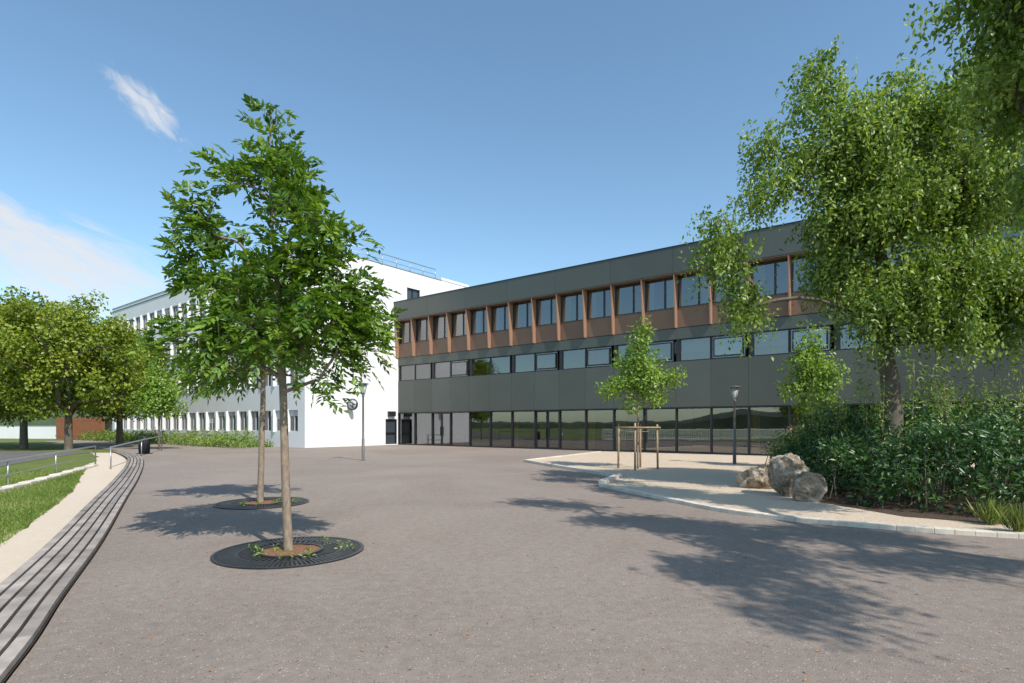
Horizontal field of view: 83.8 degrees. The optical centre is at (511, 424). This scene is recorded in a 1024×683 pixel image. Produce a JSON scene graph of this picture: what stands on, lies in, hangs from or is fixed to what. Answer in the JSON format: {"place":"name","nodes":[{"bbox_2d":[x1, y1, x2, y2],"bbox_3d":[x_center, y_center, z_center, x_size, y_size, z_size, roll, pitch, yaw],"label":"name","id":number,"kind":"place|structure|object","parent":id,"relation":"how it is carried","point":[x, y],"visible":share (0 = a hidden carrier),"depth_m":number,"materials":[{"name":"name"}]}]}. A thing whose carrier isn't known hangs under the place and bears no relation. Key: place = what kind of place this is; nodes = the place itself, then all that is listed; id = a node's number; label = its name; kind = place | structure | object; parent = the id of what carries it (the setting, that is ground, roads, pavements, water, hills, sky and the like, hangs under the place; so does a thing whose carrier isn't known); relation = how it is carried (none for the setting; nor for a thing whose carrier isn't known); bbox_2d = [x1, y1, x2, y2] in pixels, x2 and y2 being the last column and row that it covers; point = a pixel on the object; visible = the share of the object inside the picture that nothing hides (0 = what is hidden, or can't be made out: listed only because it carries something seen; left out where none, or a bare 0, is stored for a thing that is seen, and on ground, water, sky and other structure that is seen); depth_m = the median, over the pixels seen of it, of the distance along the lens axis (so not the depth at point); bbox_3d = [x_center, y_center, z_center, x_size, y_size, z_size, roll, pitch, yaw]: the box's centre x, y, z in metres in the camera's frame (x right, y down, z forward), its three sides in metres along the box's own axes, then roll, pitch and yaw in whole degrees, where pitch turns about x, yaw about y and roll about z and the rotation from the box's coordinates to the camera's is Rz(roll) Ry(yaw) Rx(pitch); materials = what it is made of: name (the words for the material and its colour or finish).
{"place":"outdoors","nodes":[
{"label":"outdoors","id":0,"kind":"place"},
{"bbox_2d":[0,426,55,438],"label":"wall","id":1,"kind":"structure","parent":0,"point":[41,432],"depth_m":70.48,"materials":[{"name":"white paint"}]},
{"bbox_2d":[0,425,55,425],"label":"coping","id":2,"kind":"object","parent":1,"relation":"on","point":[29,425],"depth_m":70.39,"materials":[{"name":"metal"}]},
{"bbox_2d":[0,468,86,545],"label":"grass","id":3,"kind":"structure","parent":0,"point":[72,479],"depth_m":16.03,"materials":[{"name":"green plant"}]},
{"bbox_2d":[0,452,88,466],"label":"road","id":4,"kind":"structure","parent":0,"point":[7,455],"depth_m":31.76,"materials":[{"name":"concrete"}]},
{"bbox_2d":[0,409,111,427],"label":"distant hills","id":5,"kind":"structure","parent":0,"point":[50,421],"depth_m":201.89,"materials":[{"name":"green plant"}]},
{"bbox_2d":[0,453,140,682],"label":"sand path","id":6,"kind":"structure","parent":0,"point":[19,548],"depth_m":12.11,"materials":[{"name":"beige sand"}]},
{"bbox_2d":[0,450,142,682],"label":"slatted bench","id":7,"kind":"object","parent":6,"relation":"on","point":[34,588],"visible":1,"depth_m":6.27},
{"bbox_2d":[110,435,161,468],"bbox_3d":[-19.570,1.283,30.213,0.132,1.234,13.142,0,0,-23],"label":"handrail","id":8,"kind":"object","parent":6,"relation":"on","point":[111,447],"visible":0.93,"depth_m":27.15,"materials":[{"name":"metal"}]},
{"bbox_2d":[0,429,143,537],"bbox_3d":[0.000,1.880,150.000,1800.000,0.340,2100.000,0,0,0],"label":"ground","id":9,"kind":"structure","parent":0,"point":[12,445],"depth_m":29.76,"materials":[{"name":"green plant"}]},
{"bbox_2d":[0,409,19,427],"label":"linden tree","id":10,"kind":"object","parent":9,"relation":"on","point":[8,419],"visible":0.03,"depth_m":47.68,"materials":[{"name":"green plant"}]},
{"bbox_2d":[0,348,57,417],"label":"linden tree","id":11,"kind":"object","parent":9,"relation":"on","point":[1,411],"depth_m":41.49,"materials":[{"name":"green plant"}]},
{"bbox_2d":[0,445,95,484],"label":"handrail","id":12,"kind":"object","parent":9,"relation":"on","point":[8,460],"visible":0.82,"depth_m":20.98,"materials":[{"name":"metal"}]},
{"bbox_2d":[0,464,97,491],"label":"stone edging","id":13,"kind":"object","parent":9,"relation":"on","point":[35,480],"visible":0.52,"depth_m":20.26,"materials":[{"name":"beige stone"}]},
{"bbox_2d":[0,285,98,448],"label":"linden tree","id":14,"kind":"object","parent":9,"relation":"on","point":[23,437],"visible":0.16,"depth_m":39.23,"materials":[{"name":"green plant"}]},
{"bbox_2d":[0,289,150,449],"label":"linden tree","id":15,"kind":"object","parent":9,"relation":"on","point":[111,347],"visible":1,"depth_m":36.83,"materials":[{"name":"green plant"}]},
{"bbox_2d":[77,324,179,444],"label":"linden tree","id":16,"kind":"object","parent":9,"relation":"on","point":[119,416],"visible":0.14,"depth_m":45.76,"materials":[{"name":"green plant"}]},
{"bbox_2d":[124,362,188,449],"bbox_3d":[-23.557,-1.202,38.130,4.196,5.903,3.160,0,0,0],"label":"maple tree","id":17,"kind":"object","parent":9,"relation":"on","point":[160,401],"visible":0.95,"depth_m":37.55,"materials":[{"name":"green plant"}]},
{"bbox_2d":[77,427,273,447],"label":"hedge","id":18,"kind":"object","parent":9,"relation":"on","point":[219,440],"visible":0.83,"depth_m":45.81,"materials":[{"name":"green plant"}]},
{"bbox_2d":[0,0,1022,345],"label":"sky","id":19,"kind":"structure","parent":0,"point":[477,142],"materials":[{"name":"blue"}]},
{"bbox_2d":[6,440,1023,682],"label":"asphalt plaza","id":20,"kind":"structure","parent":0,"point":[961,611],"depth_m":5.72,"materials":[{"name":"grey asphalt"}]},
{"bbox_2d":[55,417,110,438],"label":"slatted fence","id":21,"kind":"object","parent":20,"relation":"on","point":[82,425],"visible":0.52,"depth_m":65.54,"materials":[{"name":"brown wood"}]},
{"bbox_2d":[136,436,152,453],"bbox_3d":[-20.773,1.150,32.261,0.608,1.000,0.608,0,0,0],"label":"litter bin","id":22,"kind":"object","parent":20,"relation":"on","point":[145,446],"visible":0.87,"depth_m":32.07,"materials":[{"name":"black metal"}]},
{"bbox_2d":[164,277,343,501],"bbox_3d":[-5.443,-0.792,12.048,3.685,4.991,2.272,0,0,0],"label":"ash tree","id":23,"kind":"object","parent":20,"relation":"on","point":[260,479],"visible":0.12,"depth_m":11.96,"materials":[{"name":"green plant"}]},
{"bbox_2d":[213,496,308,509],"bbox_3d":[-5.244,1.604,12.008,1.850,0.271,1.850,0,0,0],"label":"tree grate","id":24,"kind":"object","parent":20,"relation":"on","point":[254,503],"visible":0.87,"depth_m":11.80,"materials":[{"name":"metal"}]},
{"bbox_2d":[125,93,408,550],"bbox_3d":[-3.171,-1.258,7.434,3.626,5.932,1.910,0,0,8],"label":"ash tree","id":25,"kind":"object","parent":20,"relation":"on","point":[314,309],"visible":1,"depth_m":7.21,"materials":[{"name":"green plant"}]},
{"bbox_2d":[112,250,449,447],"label":"walls","id":26,"kind":"structure","parent":20,"relation":"on","point":[319,425],"depth_m":46.47,"materials":[{"name":"white paint"}]},
{"bbox_2d":[123,281,297,430],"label":"window frames","id":27,"kind":"structure","parent":26,"relation":"attached to","point":[294,413],"depth_m":50.56,"materials":[{"name":"white metal"}]},
{"bbox_2d":[112,250,418,443],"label":"door and window frames","id":28,"kind":"structure","parent":26,"relation":"attached to","point":[391,413],"depth_m":47.52,"materials":[{"name":"black metal"}]},
{"bbox_2d":[124,281,417,443],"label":"window glazing","id":29,"kind":"structure","parent":26,"relation":"attached to","point":[390,427],"depth_m":47.67,"materials":[{"name":"grey glass"}]},
{"bbox_2d":[113,252,464,308],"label":"roof coping","id":30,"kind":"object","parent":26,"relation":"on","point":[343,252],"visible":0.21,"depth_m":50.17,"materials":[{"name":"grey metal"}]},
{"bbox_2d":[347,399,357,409],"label":"wall clock","id":31,"kind":"object","parent":26,"relation":"attached to","point":[354,401],"depth_m":43.40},
{"bbox_2d":[317,238,435,277],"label":"roof railing","id":32,"kind":"object","parent":26,"relation":"on","point":[396,260],"visible":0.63,"depth_m":47.81,"materials":[{"name":"grey metal"}]},
{"bbox_2d":[437,277,468,291],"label":"roof parapet block","id":33,"kind":"structure","parent":26,"relation":"on","point":[447,286],"depth_m":52.36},
{"bbox_2d":[210,535,363,569],"bbox_3d":[-2.881,1.620,7.427,1.850,0.251,1.850,0,0,0],"label":"tree grate","id":34,"kind":"object","parent":20,"relation":"on","point":[268,554],"visible":0.97,"depth_m":7.22,"materials":[{"name":"metal"}]},
{"bbox_2d":[358,383,367,460],"bbox_3d":[-6.872,-0.140,26.360,0.520,3.580,0.520,0,0,0],"label":"street lamp","id":35,"kind":"object","parent":20,"relation":"on","point":[363,439],"visible":0.81,"depth_m":26.32,"materials":[{"name":"grey metal"}]},
{"bbox_2d":[100,479,1008,682],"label":"fallen leaves","id":36,"kind":"object","parent":20,"relation":"on","point":[501,616],"visible":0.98,"depth_m":5.00,"materials":[{"name":"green plant"}]},
{"bbox_2d":[524,451,601,459],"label":"stone kerb","id":37,"kind":"structure","parent":20,"relation":"on","point":[561,455],"depth_m":28.69,"materials":[{"name":"beige stone"}]},
{"bbox_2d":[524,460,615,475],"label":"stone kerb","id":38,"kind":"structure","parent":20,"relation":"on","point":[574,468],"depth_m":20.74,"materials":[{"name":"grey stone"}]},
{"bbox_2d":[598,473,623,485],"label":"stone kerb","id":39,"kind":"structure","parent":20,"relation":"on","point":[609,479],"depth_m":16.12,"materials":[{"name":"grey stone"}]},
{"bbox_2d":[604,451,769,456],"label":"stone kerb","id":40,"kind":"structure","parent":20,"relation":"on","point":[695,454],"depth_m":30.67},
{"bbox_2d":[403,251,1023,413],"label":"structure","id":41,"kind":"object","parent":20,"relation":"on","point":[573,351],"visible":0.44,"depth_m":37.41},
{"bbox_2d":[402,227,1012,453],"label":"window panes","id":42,"kind":"object","parent":41,"relation":"attached to","point":[698,345],"visible":0.62,"depth_m":34.12,"materials":[{"name":"glass"}]},
{"bbox_2d":[393,218,1022,412],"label":"coping","id":43,"kind":"object","parent":41,"relation":"on","point":[627,408],"visible":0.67,"depth_m":34.87,"materials":[{"name":"grey metal"}]},
{"bbox_2d":[394,212,1023,412],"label":"cladding","id":44,"kind":"structure","parent":41,"relation":"attached to","point":[708,382],"depth_m":33.46,"materials":[{"name":"grey metal"}]},
{"bbox_2d":[394,215,1015,357],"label":"fins and spandrels","id":45,"kind":"object","parent":44,"relation":"attached to","point":[676,316],"visible":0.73,"depth_m":36.35,"materials":[{"name":"brown wood"}]},
{"bbox_2d":[398,220,1023,461],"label":"window frames","id":46,"kind":"structure","parent":41,"relation":"attached to","point":[678,354],"depth_m":36.14,"materials":[{"name":"black metal"}]},
{"bbox_2d":[416,221,1023,458],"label":"windows","id":47,"kind":"structure","parent":41,"relation":"in","point":[693,430],"depth_m":39.26,"materials":[{"name":"glass"}]},
{"bbox_2d":[728,386,740,463],"bbox_3d":[9.057,0.035,23.242,0.520,3.230,0.520,0,0,0],"label":"street lamp","id":48,"kind":"object","parent":20,"relation":"on","point":[734,391],"visible":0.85,"depth_m":23.20,"materials":[{"name":"grey metal"}]},
{"bbox_2d":[533,452,1022,531],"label":"gravel bed","id":49,"kind":"object","parent":20,"relation":"on","point":[708,479],"visible":0.5,"depth_m":15.00,"materials":[{"name":"beige gravel"}]},
{"bbox_2d":[615,423,660,469],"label":"tree stakes","id":50,"kind":"object","parent":49,"relation":"on","point":[640,431],"visible":0.82,"depth_m":20.50,"materials":[{"name":"brown wood"}]},
{"bbox_2d":[593,315,687,468],"bbox_3d":[4.681,-1.155,20.698,3.365,5.610,2.101,0,0,0],"label":"young maple tree","id":51,"kind":"object","parent":49,"relation":"on","point":[640,377],"visible":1,"depth_m":20.59,"materials":[{"name":"green plant"}]},
{"bbox_2d":[736,464,772,488],"bbox_3d":[6.181,1.342,14.462,0.876,0.669,0.707,0,0,-5],"label":"boulder","id":52,"kind":"object","parent":49,"relation":"on","point":[756,477],"visible":0.75,"depth_m":14.26,"materials":[{"name":"stone"}]},
{"bbox_2d":[768,453,809,496],"bbox_3d":[6.215,1.182,12.891,0.756,1.103,0.823,0,0,6],"label":"boulder","id":53,"kind":"object","parent":49,"relation":"on","point":[785,470],"visible":0.75,"depth_m":12.63,"materials":[{"name":"stone"}]},
{"bbox_2d":[791,471,826,501],"bbox_3d":[6.211,1.311,11.950,0.676,0.690,0.452,0,0,24],"label":"boulder","id":54,"kind":"object","parent":49,"relation":"on","point":[809,486],"visible":0.94,"depth_m":11.78,"materials":[{"name":"stone"}]},
{"bbox_2d":[964,495,1023,531],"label":"ornamental grass","id":55,"kind":"object","parent":49,"relation":"on","point":[991,513],"depth_m":8.92,"materials":[{"name":"green plant"}]},
{"bbox_2d":[599,484,1023,538],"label":"stone kerb","id":56,"kind":"structure","parent":20,"relation":"on","point":[946,530],"depth_m":9.40,"materials":[{"name":"grey stone"}]},
{"bbox_2d":[812,469,1022,524],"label":"planting bed","id":57,"kind":"object","parent":20,"relation":"on","point":[904,508],"visible":0.15,"depth_m":11.37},
{"bbox_2d":[775,319,851,416],"bbox_3d":[10.855,-1.114,20.771,2.669,5.528,2.048,0,0,0],"label":"young maple tree","id":58,"kind":"object","parent":57,"relation":"on","point":[809,367],"visible":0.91,"depth_m":20.44,"materials":[{"name":"green plant"}]},
{"bbox_2d":[676,32,1023,495],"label":"silver maple tree","id":59,"kind":"object","parent":57,"relation":"on","point":[959,268],"visible":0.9,"depth_m":12.39,"materials":[{"name":"green plant"}]},
{"bbox_2d":[761,387,1023,515],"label":"shrubbery","id":60,"kind":"object","parent":57,"relation":"on","point":[857,459],"visible":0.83,"depth_m":11.16,"materials":[{"name":"green plant"}]},
{"bbox_2d":[790,358,1023,502],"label":"bamboo plant","id":61,"kind":"object","parent":57,"relation":"on","point":[937,395],"visible":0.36,"depth_m":13.41,"materials":[{"name":"green plant"}]},
{"bbox_2d":[897,0,1023,256],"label":"overhanging maple tree","id":62,"kind":"object","parent":20,"relation":"on","point":[1001,31],"visible":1,"depth_m":8.55,"materials":[{"name":"green plant"}]}
]}

